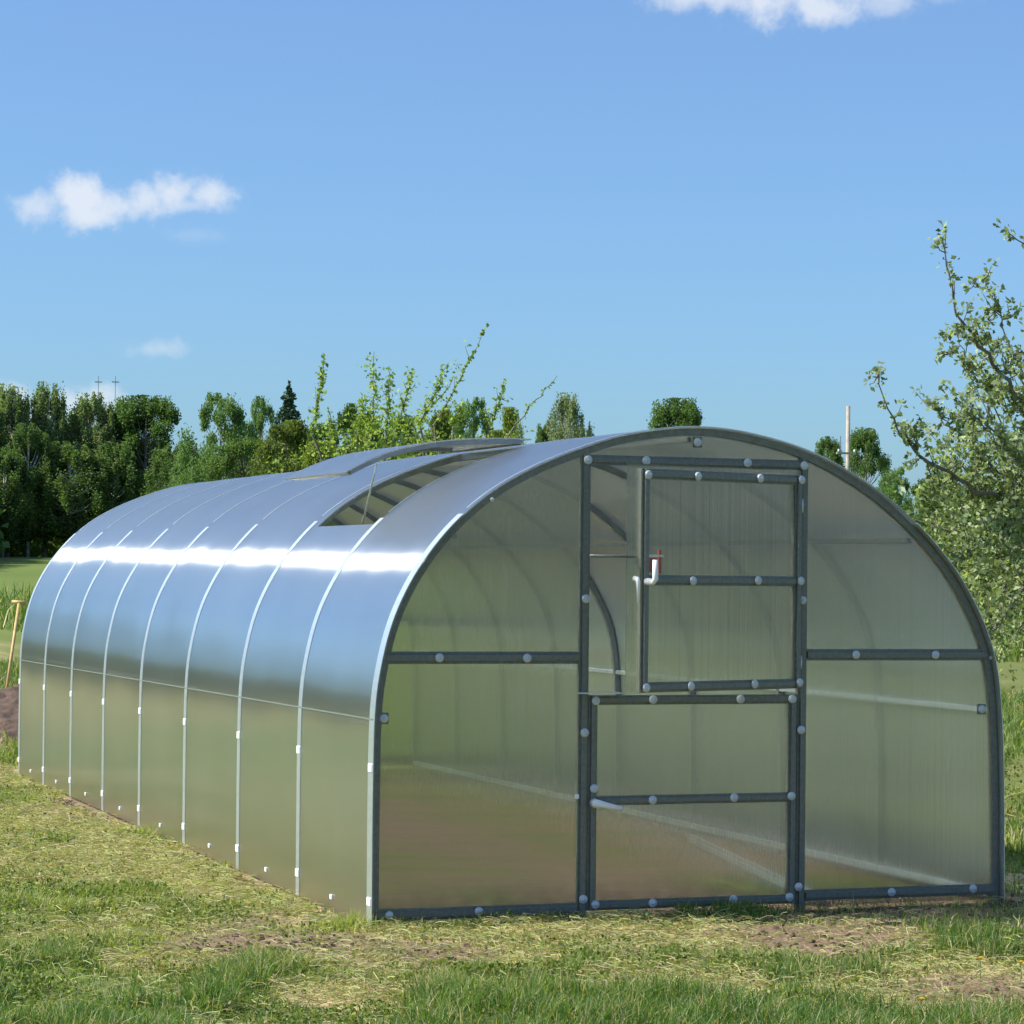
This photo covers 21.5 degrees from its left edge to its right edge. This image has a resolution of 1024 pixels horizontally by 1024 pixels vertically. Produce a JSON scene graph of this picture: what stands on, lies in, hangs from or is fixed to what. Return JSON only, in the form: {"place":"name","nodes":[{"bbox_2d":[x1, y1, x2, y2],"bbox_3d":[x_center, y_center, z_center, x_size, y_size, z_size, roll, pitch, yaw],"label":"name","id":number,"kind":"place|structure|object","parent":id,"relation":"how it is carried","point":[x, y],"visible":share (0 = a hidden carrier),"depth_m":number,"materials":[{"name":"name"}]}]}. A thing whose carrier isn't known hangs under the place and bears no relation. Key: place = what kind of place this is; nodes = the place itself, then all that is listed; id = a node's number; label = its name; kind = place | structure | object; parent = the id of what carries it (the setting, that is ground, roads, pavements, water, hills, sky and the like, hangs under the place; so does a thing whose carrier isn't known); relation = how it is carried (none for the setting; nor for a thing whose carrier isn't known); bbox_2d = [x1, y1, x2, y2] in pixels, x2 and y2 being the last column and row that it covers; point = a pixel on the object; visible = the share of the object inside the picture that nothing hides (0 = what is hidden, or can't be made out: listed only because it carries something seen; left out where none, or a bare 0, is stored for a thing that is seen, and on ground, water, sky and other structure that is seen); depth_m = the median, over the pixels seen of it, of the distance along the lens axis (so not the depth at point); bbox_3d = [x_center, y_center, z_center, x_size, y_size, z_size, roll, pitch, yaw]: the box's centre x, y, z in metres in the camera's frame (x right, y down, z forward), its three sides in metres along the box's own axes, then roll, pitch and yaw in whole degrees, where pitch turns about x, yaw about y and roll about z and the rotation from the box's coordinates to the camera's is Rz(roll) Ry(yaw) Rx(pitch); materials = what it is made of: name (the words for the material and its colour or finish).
{"place":"outdoors","nodes":[
{"label":"outdoors","id":0,"kind":"place"},
{"bbox_2d":[0,557,1023,1023],"bbox_3d":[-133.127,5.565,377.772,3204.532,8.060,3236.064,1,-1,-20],"label":"ground","id":1,"kind":"structure","parent":0,"point":[24,571],"depth_m":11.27,"materials":[{"name":"green plant"}]},
{"bbox_2d":[0,399,12,503],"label":"birch tree","id":2,"kind":"object","parent":1,"relation":"on","point":[3,440],"visible":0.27,"depth_m":247.20,"materials":[{"name":"green plant"}]},
{"bbox_2d":[0,684,18,743],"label":"soil heap","id":3,"kind":"object","parent":1,"relation":"on","point":[9,707],"visible":0.07,"depth_m":23.65,"materials":[{"name":"brown soil"}]},
{"bbox_2d":[5,600,26,687],"bbox_3d":[-5.064,1.520,27.113,0.199,1.257,0.612,1,-1,3],"label":"shovel","id":4,"kind":"object","parent":3,"relation":"on","point":[18,602],"visible":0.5,"depth_m":27.23,"materials":[{"name":"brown wood"}]},
{"bbox_2d":[0,383,40,556],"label":"birch tree","id":5,"kind":"object","parent":1,"relation":"on","point":[14,404],"visible":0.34,"depth_m":249.49,"materials":[{"name":"green plant"}]},
{"bbox_2d":[0,445,42,556],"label":"broadleaf tree","id":6,"kind":"object","parent":1,"relation":"on","point":[15,499],"visible":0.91,"depth_m":242.25,"materials":[{"name":"green plant"}]},
{"bbox_2d":[0,423,68,556],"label":"broadleaf tree","id":7,"kind":"object","parent":1,"relation":"on","point":[37,453],"visible":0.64,"depth_m":245.08,"materials":[{"name":"green plant"}]},
{"bbox_2d":[24,381,73,556],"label":"birch tree","id":8,"kind":"object","parent":1,"relation":"on","point":[44,404],"visible":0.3,"depth_m":251.45,"materials":[{"name":"green plant"}]},
{"bbox_2d":[31,441,117,550],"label":"broadleaf tree","id":9,"kind":"object","parent":1,"relation":"on","point":[85,467],"visible":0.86,"depth_m":244.28,"materials":[{"name":"green plant"}]},
{"bbox_2d":[56,407,96,546],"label":"birch tree","id":10,"kind":"object","parent":1,"relation":"on","point":[74,433],"visible":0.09,"depth_m":254.30,"materials":[{"name":"green plant"}]},
{"bbox_2d":[62,391,128,519],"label":"birch tree","id":11,"kind":"object","parent":1,"relation":"on","point":[84,425],"visible":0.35,"depth_m":252.05,"materials":[{"name":"green plant"}]},
{"bbox_2d":[77,441,148,520],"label":"broadleaf tree","id":12,"kind":"object","parent":1,"relation":"on","point":[115,464],"visible":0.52,"depth_m":247.02,"materials":[{"name":"green plant"}]},
{"bbox_2d":[95,397,143,499],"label":"birch tree","id":13,"kind":"object","parent":1,"relation":"on","point":[130,427],"visible":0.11,"depth_m":254.95,"materials":[{"name":"green plant"}]},
{"bbox_2d":[107,394,196,503],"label":"broadleaf tree","id":14,"kind":"object","parent":1,"relation":"on","point":[133,408],"visible":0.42,"depth_m":252.79,"materials":[{"name":"green plant"}]},
{"bbox_2d":[140,441,201,496],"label":"broadleaf tree","id":15,"kind":"object","parent":1,"relation":"on","point":[165,461],"visible":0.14,"depth_m":242.58,"materials":[{"name":"green plant"}]},
{"bbox_2d":[158,452,202,489],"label":"broadleaf tree","id":16,"kind":"object","parent":1,"relation":"on","point":[174,470],"visible":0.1,"depth_m":219.56,"materials":[{"name":"green plant"}]},
{"bbox_2d":[173,391,260,485],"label":"broadleaf tree","id":17,"kind":"object","parent":1,"relation":"on","point":[231,410],"visible":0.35,"depth_m":215.38,"materials":[{"name":"green plant"}]},
{"bbox_2d":[196,437,279,481],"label":"broadleaf tree","id":18,"kind":"object","parent":1,"relation":"on","point":[223,464],"visible":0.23,"depth_m":195.18,"materials":[{"name":"green plant"}]},
{"bbox_2d":[243,395,281,476],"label":"broadleaf tree","id":19,"kind":"object","parent":1,"relation":"on","point":[260,416],"visible":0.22,"depth_m":223.26,"materials":[{"name":"green plant"}]},
{"bbox_2d":[241,419,312,476],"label":"broadleaf tree","id":20,"kind":"object","parent":1,"relation":"on","point":[293,434],"visible":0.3,"depth_m":165.47,"materials":[{"name":"green plant"}]},
{"bbox_2d":[273,380,301,470],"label":"spruce tree","id":21,"kind":"object","parent":1,"relation":"on","point":[287,410],"visible":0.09,"depth_m":217.76,"materials":[{"name":"green plant"}]},
{"bbox_2d":[297,422,337,467],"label":"broadleaf tree","id":22,"kind":"object","parent":1,"relation":"on","point":[319,428],"visible":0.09,"depth_m":176.70,"materials":[{"name":"green plant"}]},
{"bbox_2d":[298,440,351,468],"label":"bush","id":23,"kind":"object","parent":1,"relation":"on","point":[309,460],"visible":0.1,"depth_m":104.65,"materials":[{"name":"green plant"}]},
{"bbox_2d":[330,403,358,454],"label":"broadleaf tree","id":24,"kind":"object","parent":1,"relation":"on","point":[342,417],"visible":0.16,"depth_m":146.38,"materials":[{"name":"green plant"}]},
{"bbox_2d":[265,352,440,473],"bbox_3d":[-1.819,0.184,32.143,2.269,4.232,1.616,1,-1,-20],"label":"fruit tree","id":25,"kind":"object","parent":1,"relation":"on","point":[359,431],"visible":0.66,"depth_m":32.24,"materials":[{"name":"green plant"}]},
{"bbox_2d":[348,414,403,461],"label":"bush","id":26,"kind":"object","parent":1,"relation":"on","point":[376,439],"visible":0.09,"depth_m":94.74,"materials":[{"name":"green plant"}]},
{"bbox_2d":[382,414,416,455],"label":"broadleaf tree","id":27,"kind":"object","parent":1,"relation":"on","point":[410,425],"visible":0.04,"depth_m":157.74,"materials":[{"name":"green plant"}]},
{"bbox_2d":[397,437,437,457],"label":"bush","id":28,"kind":"object","parent":1,"relation":"on","point":[415,453],"depth_m":106.02,"materials":[{"name":"green plant"}]},
{"bbox_2d":[423,409,455,453],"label":"broadleaf tree","id":29,"kind":"object","parent":1,"relation":"on","point":[442,422],"visible":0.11,"depth_m":127.20,"materials":[{"name":"green plant"}]},
{"bbox_2d":[444,397,490,453],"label":"broadleaf tree","id":30,"kind":"object","parent":1,"relation":"on","point":[472,409],"visible":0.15,"depth_m":169.94,"materials":[{"name":"green plant"}]},
{"bbox_2d":[403,323,556,456],"bbox_3d":[-0.618,-0.027,33.638,1.734,4.752,2.187,0,-1,20],"label":"fruit tree","id":31,"kind":"object","parent":1,"relation":"on","point":[459,413],"visible":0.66,"depth_m":33.79,"materials":[{"name":"green plant"}]},
{"bbox_2d":[483,430,505,437],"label":"bush","id":32,"kind":"object","parent":1,"relation":"on","point":[496,434],"visible":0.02,"depth_m":112.26,"materials":[{"name":"green plant"}]},
{"bbox_2d":[0,440,991,556],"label":"distant wood","id":33,"kind":"object","parent":1,"relation":"on","point":[19,551],"visible":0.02,"depth_m":255.05,"materials":[{"name":"green plant"}]},
{"bbox_2d":[18,426,1004,925],"bbox_3d":[-0.588,0.793,15.751,3.037,2.204,9.109,1,-1,-20],"label":"greenhouse","id":34,"kind":"object","parent":1,"relation":"on","point":[626,670],"visible":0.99,"depth_m":12.04,"materials":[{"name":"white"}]},
{"bbox_2d":[575,692,796,910],"bbox_3d":[0.773,1.265,11.817,1.070,0.949,0.107,1,-1,-20],"label":"lower door","id":35,"kind":"structure","parent":34,"relation":"in","point":[689,797],"depth_m":11.84,"materials":[{"name":"grey"}]},
{"bbox_2d":[590,463,804,692],"bbox_3d":[0.833,0.291,11.653,1.180,0.973,0.181,2,-2,-40],"label":"upper door","id":36,"kind":"structure","parent":34,"relation":"in","point":[714,579],"depth_m":11.66,"materials":[{"name":"grey"}]},
{"bbox_2d":[0,753,1023,1023],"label":"dry grass","id":37,"kind":"structure","parent":1,"relation":"on","point":[174,863],"depth_m":10.97,"materials":[{"name":"plant"}]},
{"bbox_2d":[499,406,527,444],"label":"broadleaf tree","id":38,"kind":"object","parent":1,"relation":"on","point":[506,421],"visible":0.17,"depth_m":118.06,"materials":[{"name":"green plant"}]},
{"bbox_2d":[46,791,1023,1001],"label":"soil clods","id":39,"kind":"object","parent":1,"relation":"on","point":[763,931],"visible":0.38,"depth_m":11.12,"materials":[{"name":"brown soil"}]},
{"bbox_2d":[535,423,548,442],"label":"broadleaf tree","id":40,"kind":"object","parent":1,"relation":"on","point":[540,433],"visible":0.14,"depth_m":187.92,"materials":[{"name":"green plant"}]},
{"bbox_2d":[541,392,594,441],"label":"broadleaf tree","id":41,"kind":"object","parent":1,"relation":"on","point":[567,410],"visible":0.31,"depth_m":183.10,"materials":[{"name":"green plant"}]},
{"bbox_2d":[646,397,704,429],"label":"broadleaf tree","id":42,"kind":"object","parent":1,"relation":"on","point":[670,414],"visible":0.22,"depth_m":207.47,"materials":[{"name":"green plant"}]},
{"bbox_2d":[815,436,844,466],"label":"broadleaf tree","id":43,"kind":"object","parent":1,"relation":"on","point":[827,446],"visible":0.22,"depth_m":200.86,"materials":[{"name":"green plant"}]},
{"bbox_2d":[836,406,855,469],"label":"utility pole","id":44,"kind":"object","parent":1,"relation":"on","point":[847,452],"visible":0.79,"depth_m":79.04,"materials":[{"name":"grey wood"}]},
{"bbox_2d":[845,427,891,494],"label":"broadleaf tree","id":45,"kind":"object","parent":1,"relation":"on","point":[864,441],"visible":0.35,"depth_m":195.95,"materials":[{"name":"green plant"}]},
{"bbox_2d":[877,466,916,516],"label":"broadleaf tree","id":46,"kind":"object","parent":1,"relation":"on","point":[888,489],"visible":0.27,"depth_m":180.11,"materials":[{"name":"green plant"}]},
{"bbox_2d":[900,477,968,547],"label":"broadleaf tree","id":47,"kind":"object","parent":1,"relation":"on","point":[932,504],"visible":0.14,"depth_m":158.27,"materials":[{"name":"green plant"}]},
{"bbox_2d":[863,218,1023,688],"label":"apple tree","id":48,"kind":"object","parent":1,"relation":"on","point":[990,533],"visible":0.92,"depth_m":20.24,"materials":[{"name":"green plant"}]},
{"bbox_2d":[932,499,1023,589],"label":"bush","id":49,"kind":"object","parent":1,"relation":"on","point":[946,539],"visible":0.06,"depth_m":114.46,"materials":[{"name":"green plant"}]},
{"bbox_2d":[977,956,982,979],"bbox_3d":[1.744,1.701,10.030,0.025,0.091,0.026,1,-1,-4],"label":"dandelion","id":50,"kind":"object","parent":1,"relation":"on","point":[979,958],"visible":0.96,"depth_m":10.03,"materials":[{"name":"yellow plant"}]},
{"bbox_2d":[963,566,1014,611],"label":"bush","id":51,"kind":"object","parent":1,"relation":"on","point":[969,586],"visible":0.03,"depth_m":69.12,"materials":[{"name":"green plant"}]},
{"bbox_2d":[986,581,1023,622],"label":"bush","id":52,"kind":"object","parent":1,"relation":"on","point":[1019,606],"visible":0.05,"depth_m":64.02,"materials":[{"name":"green plant"}]},
{"bbox_2d":[988,494,1023,573],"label":"broadleaf tree","id":53,"kind":"object","parent":1,"relation":"on","point":[1003,557],"visible":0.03,"depth_m":137.72,"materials":[{"name":"green plant"}]},
{"bbox_2d":[1018,960,1022,984],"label":"dandelion","id":54,"kind":"object","parent":1,"relation":"on","point":[1020,962],"visible":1,"depth_m":9.89,"materials":[{"name":"yellow plant"}]},
{"bbox_2d":[0,0,1023,527],"label":"sky","id":55,"kind":"structure","parent":0,"point":[733,206],"materials":[{"name":"blue"}]}
]}

